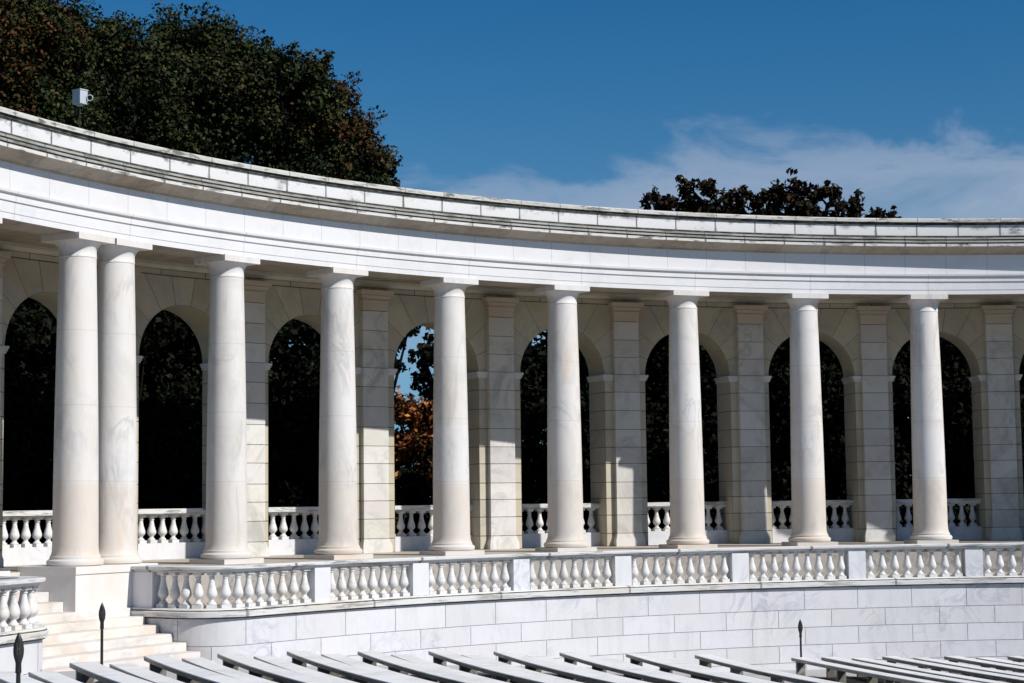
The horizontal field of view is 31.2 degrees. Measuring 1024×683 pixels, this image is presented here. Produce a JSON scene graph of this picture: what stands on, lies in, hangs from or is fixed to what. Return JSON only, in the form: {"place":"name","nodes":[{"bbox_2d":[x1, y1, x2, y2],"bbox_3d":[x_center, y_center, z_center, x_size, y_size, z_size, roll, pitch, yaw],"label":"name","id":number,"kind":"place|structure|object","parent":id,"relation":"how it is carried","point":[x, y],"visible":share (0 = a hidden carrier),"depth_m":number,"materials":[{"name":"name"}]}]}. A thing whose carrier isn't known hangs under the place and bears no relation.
{"place":"outdoors","nodes":[
{"label":"outdoors","id":0,"kind":"place"},
{"bbox_2d":[284,345,319,520],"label":"evergreen tree","id":1,"kind":"object","parent":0,"point":[314,368],"depth_m":49.75,"materials":[{"name":"green plant"}]},
{"bbox_2d":[0,240,1023,566],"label":"arcade wall","id":2,"kind":"structure","parent":0,"point":[742,338],"depth_m":42.66,"materials":[{"name":"stone"}]},
{"bbox_2d":[0,106,1023,297],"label":"entablature","id":3,"kind":"structure","parent":2,"relation":"on","point":[174,206],"depth_m":37.22,"materials":[{"name":"stone"}]},
{"bbox_2d":[72,88,92,127],"bbox_3d":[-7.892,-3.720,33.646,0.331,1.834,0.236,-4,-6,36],"label":"lamp housing","id":4,"kind":"object","parent":3,"relation":"on","point":[80,97],"visible":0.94,"depth_m":33.68,"materials":[{"name":"white metal"}]},
{"bbox_2d":[8,0,1023,496],"label":"sky","id":5,"kind":"structure","parent":0,"point":[917,106],"materials":[{"name":"blue"}]},
{"bbox_2d":[58,665,1023,682],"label":"seating floor","id":6,"kind":"structure","parent":0,"point":[818,673],"depth_m":35.08,"materials":[{"name":"stone"}]},
{"bbox_2d":[13,632,23,682],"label":"marker post","id":7,"kind":"object","parent":6,"relation":"on","point":[18,650],"visible":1,"depth_m":16.31,"materials":[{"name":"black metal"}]},
{"bbox_2d":[0,625,48,675],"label":"retaining wall","id":8,"kind":"structure","parent":6,"relation":"on","point":[32,638],"depth_m":25.32,"materials":[{"name":"stone"}]},
{"bbox_2d":[0,576,45,631],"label":"balustrade","id":9,"kind":"object","parent":8,"relation":"on","point":[24,608],"visible":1,"depth_m":25.48,"materials":[{"name":"stone"}]},
{"bbox_2d":[94,603,105,682],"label":"marker post","id":10,"kind":"object","parent":6,"relation":"on","point":[102,613],"visible":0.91,"depth_m":25.24,"materials":[{"name":"black metal"}]},
{"bbox_2d":[9,572,214,671],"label":"stone staircase","id":11,"kind":"structure","parent":6,"relation":"on","point":[72,637],"depth_m":29.06,"materials":[{"name":"stone"}]},
{"bbox_2d":[0,571,9,600],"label":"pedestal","id":12,"kind":"object","parent":11,"relation":"on","point":[4,573],"visible":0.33,"depth_m":28.14,"materials":[{"name":"stone"}]},
{"bbox_2d":[18,563,157,611],"bbox_3d":[-7.081,4.173,30.711,1.272,0.858,2.062,-4,-6,31],"label":"pedestal","id":13,"kind":"object","parent":11,"relation":"on","point":[81,588],"visible":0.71,"depth_m":29.94,"materials":[{"name":"stone"}]},
{"bbox_2d":[41,231,114,566],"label":"marble column","id":14,"kind":"structure","parent":13,"relation":"on","point":[75,528],"depth_m":30.33,"materials":[{"name":"white stone"}]},
{"bbox_2d":[97,238,151,564],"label":"marble column","id":15,"kind":"structure","parent":13,"relation":"on","point":[117,410],"depth_m":31.12,"materials":[{"name":"white stone"}]},
{"bbox_2d":[130,572,1023,671],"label":"retaining wall","id":16,"kind":"structure","parent":6,"relation":"on","point":[755,623],"depth_m":36.57,"materials":[{"name":"stone"}]},
{"bbox_2d":[130,542,1023,608],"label":"balustrade","id":17,"kind":"object","parent":16,"relation":"on","point":[150,588],"visible":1,"depth_m":35.02,"materials":[{"name":"stone"}]},
{"bbox_2d":[798,619,802,656],"bbox_3d":[5.684,6.036,36.055,0.220,1.130,0.214,-1,-5,0],"label":"marker post","id":18,"kind":"object","parent":6,"relation":"on","point":[800,627],"visible":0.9,"depth_m":36.06,"materials":[{"name":"black metal"}]},
{"bbox_2d":[270,674,1012,682],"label":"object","id":19,"kind":"structure","parent":0,"point":[856,679],"depth_m":34.36,"materials":[{"name":"stone"}]},
{"bbox_2d":[0,671,43,682],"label":"stone bench","id":20,"kind":"object","parent":19,"relation":"on","point":[7,676],"visible":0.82,"depth_m":19.95,"materials":[{"name":"stone"}]},
{"bbox_2d":[28,671,81,682],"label":"stone bench","id":21,"kind":"object","parent":19,"relation":"on","point":[49,676],"visible":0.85,"depth_m":21.31,"materials":[{"name":"stone"}]},
{"bbox_2d":[69,662,151,682],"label":"stone bench","id":22,"kind":"object","parent":19,"relation":"on","point":[88,672],"visible":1,"depth_m":21.89,"materials":[{"name":"stone"}]},
{"bbox_2d":[109,663,183,682],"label":"stone bench","id":23,"kind":"object","parent":19,"relation":"on","point":[134,670],"visible":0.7,"depth_m":22.80,"materials":[{"name":"stone"}]},
{"bbox_2d":[144,655,249,682],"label":"stone bench","id":24,"kind":"object","parent":19,"relation":"on","point":[185,672],"visible":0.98,"depth_m":23.25,"materials":[{"name":"stone"}]},
{"bbox_2d":[182,657,276,682],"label":"stone bench","id":25,"kind":"object","parent":19,"relation":"on","point":[205,663],"visible":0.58,"depth_m":24.14,"materials":[{"name":"stone"}]},
{"bbox_2d":[217,653,334,682],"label":"stone bench","id":26,"kind":"object","parent":19,"relation":"on","point":[255,667],"visible":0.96,"depth_m":24.47,"materials":[{"name":"stone"}]},
{"bbox_2d":[253,655,357,682],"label":"stone bench","id":27,"kind":"object","parent":19,"relation":"on","point":[277,661],"visible":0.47,"depth_m":25.53,"materials":[{"name":"stone"}]},
{"bbox_2d":[287,650,417,682],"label":"stone bench","id":28,"kind":"object","parent":19,"relation":"on","point":[322,664],"visible":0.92,"depth_m":25.52,"materials":[{"name":"stone"}]},
{"bbox_2d":[321,654,436,682],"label":"stone bench","id":29,"kind":"object","parent":19,"relation":"on","point":[341,658],"visible":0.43,"depth_m":26.84,"materials":[{"name":"stone"}]},
{"bbox_2d":[357,651,491,682],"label":"stone bench","id":30,"kind":"object","parent":19,"relation":"on","point":[392,663],"visible":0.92,"depth_m":26.81,"materials":[{"name":"stone"}]},
{"bbox_2d":[391,654,507,682],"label":"stone bench","id":31,"kind":"object","parent":19,"relation":"on","point":[414,659],"visible":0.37,"depth_m":28.17,"materials":[{"name":"stone"}]},
{"bbox_2d":[428,650,568,682],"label":"stone bench","id":32,"kind":"object","parent":19,"relation":"on","point":[464,663],"visible":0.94,"depth_m":28.00,"materials":[{"name":"stone"}]},
{"bbox_2d":[461,654,582,682],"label":"stone bench","id":33,"kind":"object","parent":19,"relation":"on","point":[478,657],"visible":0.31,"depth_m":29.33,"materials":[{"name":"stone"}]},
{"bbox_2d":[493,651,638,682],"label":"stone bench","id":34,"kind":"object","parent":19,"relation":"on","point":[533,664],"visible":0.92,"depth_m":28.96,"materials":[{"name":"stone"}]},
{"bbox_2d":[526,654,649,682],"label":"stone bench","id":35,"kind":"object","parent":19,"relation":"on","point":[548,659],"visible":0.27,"depth_m":30.36,"materials":[{"name":"stone"}]},
{"bbox_2d":[559,652,703,682],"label":"stone bench","id":36,"kind":"object","parent":19,"relation":"on","point":[597,664],"visible":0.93,"depth_m":30.03,"materials":[{"name":"stone"}]},
{"bbox_2d":[591,656,712,682],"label":"stone bench","id":37,"kind":"object","parent":19,"relation":"on","point":[610,659],"visible":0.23,"depth_m":31.51,"materials":[{"name":"stone"}]},
{"bbox_2d":[626,653,770,682],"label":"stone bench","id":38,"kind":"object","parent":19,"relation":"on","point":[663,665],"visible":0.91,"depth_m":30.99,"materials":[{"name":"stone"}]},
{"bbox_2d":[659,657,777,682],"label":"stone bench","id":39,"kind":"object","parent":19,"relation":"on","point":[672,659],"visible":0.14,"depth_m":32.53,"materials":[{"name":"stone"}]},
{"bbox_2d":[695,654,839,682],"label":"stone bench","id":40,"kind":"object","parent":19,"relation":"on","point":[735,667],"visible":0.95,"depth_m":31.94,"materials":[{"name":"stone"}]},
{"bbox_2d":[791,657,941,682],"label":"stone bench","id":41,"kind":"object","parent":19,"relation":"on","point":[840,669],"visible":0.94,"depth_m":33.55,"materials":[{"name":"stone"}]},
{"bbox_2d":[821,657,979,682],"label":"stone bench","id":42,"kind":"object","parent":19,"relation":"on","point":[878,668],"visible":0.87,"depth_m":33.48,"materials":[{"name":"stone"}]},
{"bbox_2d":[852,658,1006,682],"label":"stone bench","id":43,"kind":"object","parent":19,"relation":"on","point":[914,669],"visible":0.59,"depth_m":33.47,"materials":[{"name":"stone"}]},
{"bbox_2d":[882,656,1023,682],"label":"stone bench","id":44,"kind":"object","parent":19,"relation":"on","point":[959,670],"visible":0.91,"depth_m":33.63,"materials":[{"name":"stone"}]},
{"bbox_2d":[913,657,1023,676],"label":"stone bench","id":45,"kind":"object","parent":19,"relation":"on","point":[937,661],"visible":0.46,"depth_m":34.53,"materials":[{"name":"stone"}]},
{"bbox_2d":[944,656,1023,681],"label":"stone bench","id":46,"kind":"object","parent":19,"relation":"on","point":[996,665],"visible":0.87,"depth_m":35.13,"materials":[{"name":"stone"}]},
{"bbox_2d":[976,657,1023,667],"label":"stone bench","id":47,"kind":"object","parent":19,"relation":"on","point":[1001,661],"visible":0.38,"depth_m":36.03,"materials":[{"name":"stone"}]},
{"bbox_2d":[1007,656,1023,672],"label":"stone bench","id":48,"kind":"object","parent":19,"relation":"on","point":[1020,659],"visible":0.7,"depth_m":36.63,"materials":[{"name":"stone"}]},
{"bbox_2d":[910,376,1023,524],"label":"evergreen tree","id":49,"kind":"object","parent":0,"point":[966,433],"depth_m":53.44,"materials":[{"name":"green plant"}]},
{"label":"ground","id":50,"kind":"structure","parent":0,"visible":0},
{"bbox_2d":[3,297,56,544],"bbox_3d":[-10.548,3.049,40.882,4.654,10.042,5.371,-1,-5,0],"label":"evergreen tree","id":51,"kind":"object","parent":50,"relation":"on","point":[44,476],"visible":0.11,"depth_m":39.78,"materials":[{"name":"green plant"}]},
{"bbox_2d":[0,0,117,133],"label":"broadleaf tree","id":52,"kind":"object","parent":50,"relation":"on","point":[45,45],"visible":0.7,"depth_m":50.57,"materials":[{"name":"green plant"}]},
{"bbox_2d":[8,308,154,541],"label":"evergreen tree","id":53,"kind":"object","parent":50,"relation":"on","point":[47,375],"depth_m":44.68,"materials":[{"name":"green plant"}]},
{"bbox_2d":[28,310,201,543],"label":"evergreen tree","id":54,"kind":"object","parent":50,"relation":"on","point":[159,434],"visible":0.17,"depth_m":41.50,"materials":[{"name":"green plant"}]},
{"bbox_2d":[147,313,201,539],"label":"evergreen tree","id":55,"kind":"object","parent":50,"relation":"on","point":[195,385],"visible":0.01,"depth_m":46.18,"materials":[{"name":"green plant"}]},
{"bbox_2d":[138,314,307,539],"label":"evergreen tree","id":56,"kind":"object","parent":50,"relation":"on","point":[162,363],"visible":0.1,"depth_m":43.38,"materials":[{"name":"green plant"}]},
{"bbox_2d":[66,0,402,186],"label":"broadleaf tree","id":57,"kind":"object","parent":50,"relation":"on","point":[214,89],"visible":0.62,"depth_m":53.37,"materials":[{"name":"green plant"}]},
{"bbox_2d":[189,319,319,521],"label":"evergreen tree","id":58,"kind":"object","parent":50,"relation":"on","point":[311,362],"depth_m":48.53,"materials":[{"name":"green plant"}]},
{"bbox_2d":[190,319,320,536],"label":"evergreen tree","id":59,"kind":"object","parent":50,"relation":"on","point":[295,428],"visible":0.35,"depth_m":43.69,"materials":[{"name":"green plant"}]},
{"bbox_2d":[394,326,421,390],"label":"broadleaf tree","id":60,"kind":"object","parent":50,"relation":"on","point":[399,363],"visible":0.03,"depth_m":51.11,"materials":[{"name":"green plant"}]},
{"bbox_2d":[394,385,432,535],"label":"autumn shrub","id":61,"kind":"object","parent":50,"relation":"on","point":[413,444],"visible":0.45,"depth_m":47.39,"materials":[{"name":"orange plant"}]},
{"bbox_2d":[407,327,530,478],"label":"broadleaf tree","id":62,"kind":"object","parent":50,"relation":"on","point":[424,362],"visible":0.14,"depth_m":49.97,"materials":[{"name":"green plant"}]},
{"bbox_2d":[0,539,1023,603],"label":"stylobate","id":63,"kind":"object","parent":50,"relation":"on","point":[875,555],"visible":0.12,"depth_m":38.71,"materials":[{"name":"stone"}]},
{"bbox_2d":[2,510,52,565],"bbox_3d":[-8.934,3.650,34.124,0.300,1.000,2.217,-4,-6,35],"label":"arch balustrade","id":64,"kind":"object","parent":63,"relation":"on","point":[24,552],"visible":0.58,"depth_m":33.93,"materials":[{"name":"stone"}]},
{"bbox_2d":[138,508,205,559],"bbox_3d":[-6.870,3.847,36.654,0.300,1.000,2.217,-5,-7,43],"label":"arch balustrade","id":65,"kind":"object","parent":63,"relation":"on","point":[172,547],"visible":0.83,"depth_m":36.58,"materials":[{"name":"stone"}]},
{"bbox_2d":[189,254,263,564],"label":"marble column","id":66,"kind":"structure","parent":63,"relation":"on","point":[226,543],"depth_m":33.26,"materials":[{"name":"white stone"}]},
{"bbox_2d":[268,507,318,555],"bbox_3d":[-4.504,4.013,38.888,2.217,1.000,0.300,3,-7,-40],"label":"arch balustrade","id":67,"kind":"object","parent":63,"relation":"on","point":[293,543],"visible":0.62,"depth_m":38.66,"materials":[{"name":"stone"}]},
{"bbox_2d":[304,267,372,559],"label":"marble column","id":68,"kind":"structure","parent":63,"relation":"on","point":[338,521],"depth_m":35.23,"materials":[{"name":"white stone"}]},
{"bbox_2d":[395,505,472,551],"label":"arch balustrade","id":69,"kind":"object","parent":63,"relation":"on","point":[412,541],"visible":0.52,"depth_m":40.51,"materials":[{"name":"stone"}]},
{"bbox_2d":[419,277,484,555],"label":"marble column","id":70,"kind":"structure","parent":63,"relation":"on","point":[451,514],"depth_m":37.00,"materials":[{"name":"white stone"}]},
{"bbox_2d":[522,503,600,547],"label":"arch balustrade","id":71,"kind":"object","parent":63,"relation":"on","point":[539,536],"visible":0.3,"depth_m":42.13,"materials":[{"name":"stone"}]},
{"bbox_2d":[535,284,596,551],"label":"marble column","id":72,"kind":"structure","parent":63,"relation":"on","point":[565,493],"depth_m":38.49,"materials":[{"name":"white stone"}]},
{"bbox_2d":[657,290,717,548],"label":"marble column","id":73,"kind":"structure","parent":63,"relation":"on","point":[687,521],"depth_m":39.73,"materials":[{"name":"white stone"}]},
{"bbox_2d":[648,501,727,544],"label":"arch balustrade","id":74,"kind":"object","parent":63,"relation":"on","point":[718,534],"visible":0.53,"depth_m":43.43,"materials":[{"name":"stone"}]},
{"bbox_2d":[778,293,837,545],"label":"marble column","id":75,"kind":"structure","parent":63,"relation":"on","point":[808,490],"depth_m":40.59,"materials":[{"name":"white stone"}]},
{"bbox_2d":[772,500,854,542],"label":"arch balustrade","id":76,"kind":"object","parent":63,"relation":"on","point":[835,533],"visible":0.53,"depth_m":44.25,"materials":[{"name":"stone"}]},
{"bbox_2d":[899,294,958,543],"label":"marble column","id":77,"kind":"structure","parent":63,"relation":"on","point":[930,521],"depth_m":41.07,"materials":[{"name":"white stone"}]},
{"bbox_2d":[896,498,981,540],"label":"arch balustrade","id":78,"kind":"object","parent":63,"relation":"on","point":[962,530],"visible":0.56,"depth_m":44.56,"materials":[{"name":"stone"}]},
{"bbox_2d":[522,332,586,530],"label":"evergreen tree","id":79,"kind":"object","parent":50,"relation":"on","point":[543,345],"depth_m":52.31,"materials":[{"name":"green plant"}]},
{"bbox_2d":[520,331,590,533],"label":"evergreen tree","id":80,"kind":"object","parent":50,"relation":"on","point":[533,416],"visible":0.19,"depth_m":47.19,"materials":[{"name":"green plant"}]},
{"bbox_2d":[521,332,668,530],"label":"evergreen tree","id":81,"kind":"object","parent":50,"relation":"on","point":[584,372],"visible":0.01,"depth_m":48.80,"materials":[{"name":"green plant"}]},
{"bbox_2d":[531,341,716,515],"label":"evergreen tree","id":82,"kind":"object","parent":50,"relation":"on","point":[658,483],"depth_m":53.56,"materials":[{"name":"green plant"}]},
{"bbox_2d":[583,334,718,530],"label":"evergreen tree","id":83,"kind":"object","parent":50,"relation":"on","point":[657,442],"visible":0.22,"depth_m":48.53,"materials":[{"name":"green plant"}]},
{"bbox_2d":[656,343,717,512],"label":"evergreen tree","id":84,"kind":"object","parent":50,"relation":"on","point":[709,459],"depth_m":52.22,"materials":[{"name":"green plant"}]},
{"bbox_2d":[699,337,841,528],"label":"evergreen tree","id":85,"kind":"object","parent":50,"relation":"on","point":[778,398],"visible":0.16,"depth_m":49.24,"materials":[{"name":"green plant"}]},
{"bbox_2d":[639,167,902,372],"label":"copper tree","id":86,"kind":"object","parent":50,"relation":"on","point":[777,195],"visible":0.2,"depth_m":55.29,"materials":[{"name":"plant"}]},
{"bbox_2d":[703,360,839,523],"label":"evergreen tree","id":87,"kind":"object","parent":50,"relation":"on","point":[770,368],"depth_m":52.84,"materials":[{"name":"green plant"}]},
{"bbox_2d":[770,339,912,527],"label":"evergreen tree","id":88,"kind":"object","parent":50,"relation":"on","point":[834,438],"visible":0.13,"depth_m":49.05,"materials":[{"name":"green plant"}]},
{"bbox_2d":[828,354,971,525],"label":"evergreen tree","id":89,"kind":"object","parent":50,"relation":"on","point":[944,431],"depth_m":53.47,"materials":[{"name":"green plant"}]},
{"bbox_2d":[825,340,975,526],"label":"evergreen tree","id":90,"kind":"object","parent":50,"relation":"on","point":[901,402],"visible":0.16,"depth_m":49.74,"materials":[{"name":"green plant"}]},
{"bbox_2d":[896,337,1023,526],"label":"evergreen tree","id":91,"kind":"object","parent":50,"relation":"on","point":[949,349],"visible":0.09,"depth_m":49.76,"materials":[{"name":"green plant"}]}
]}

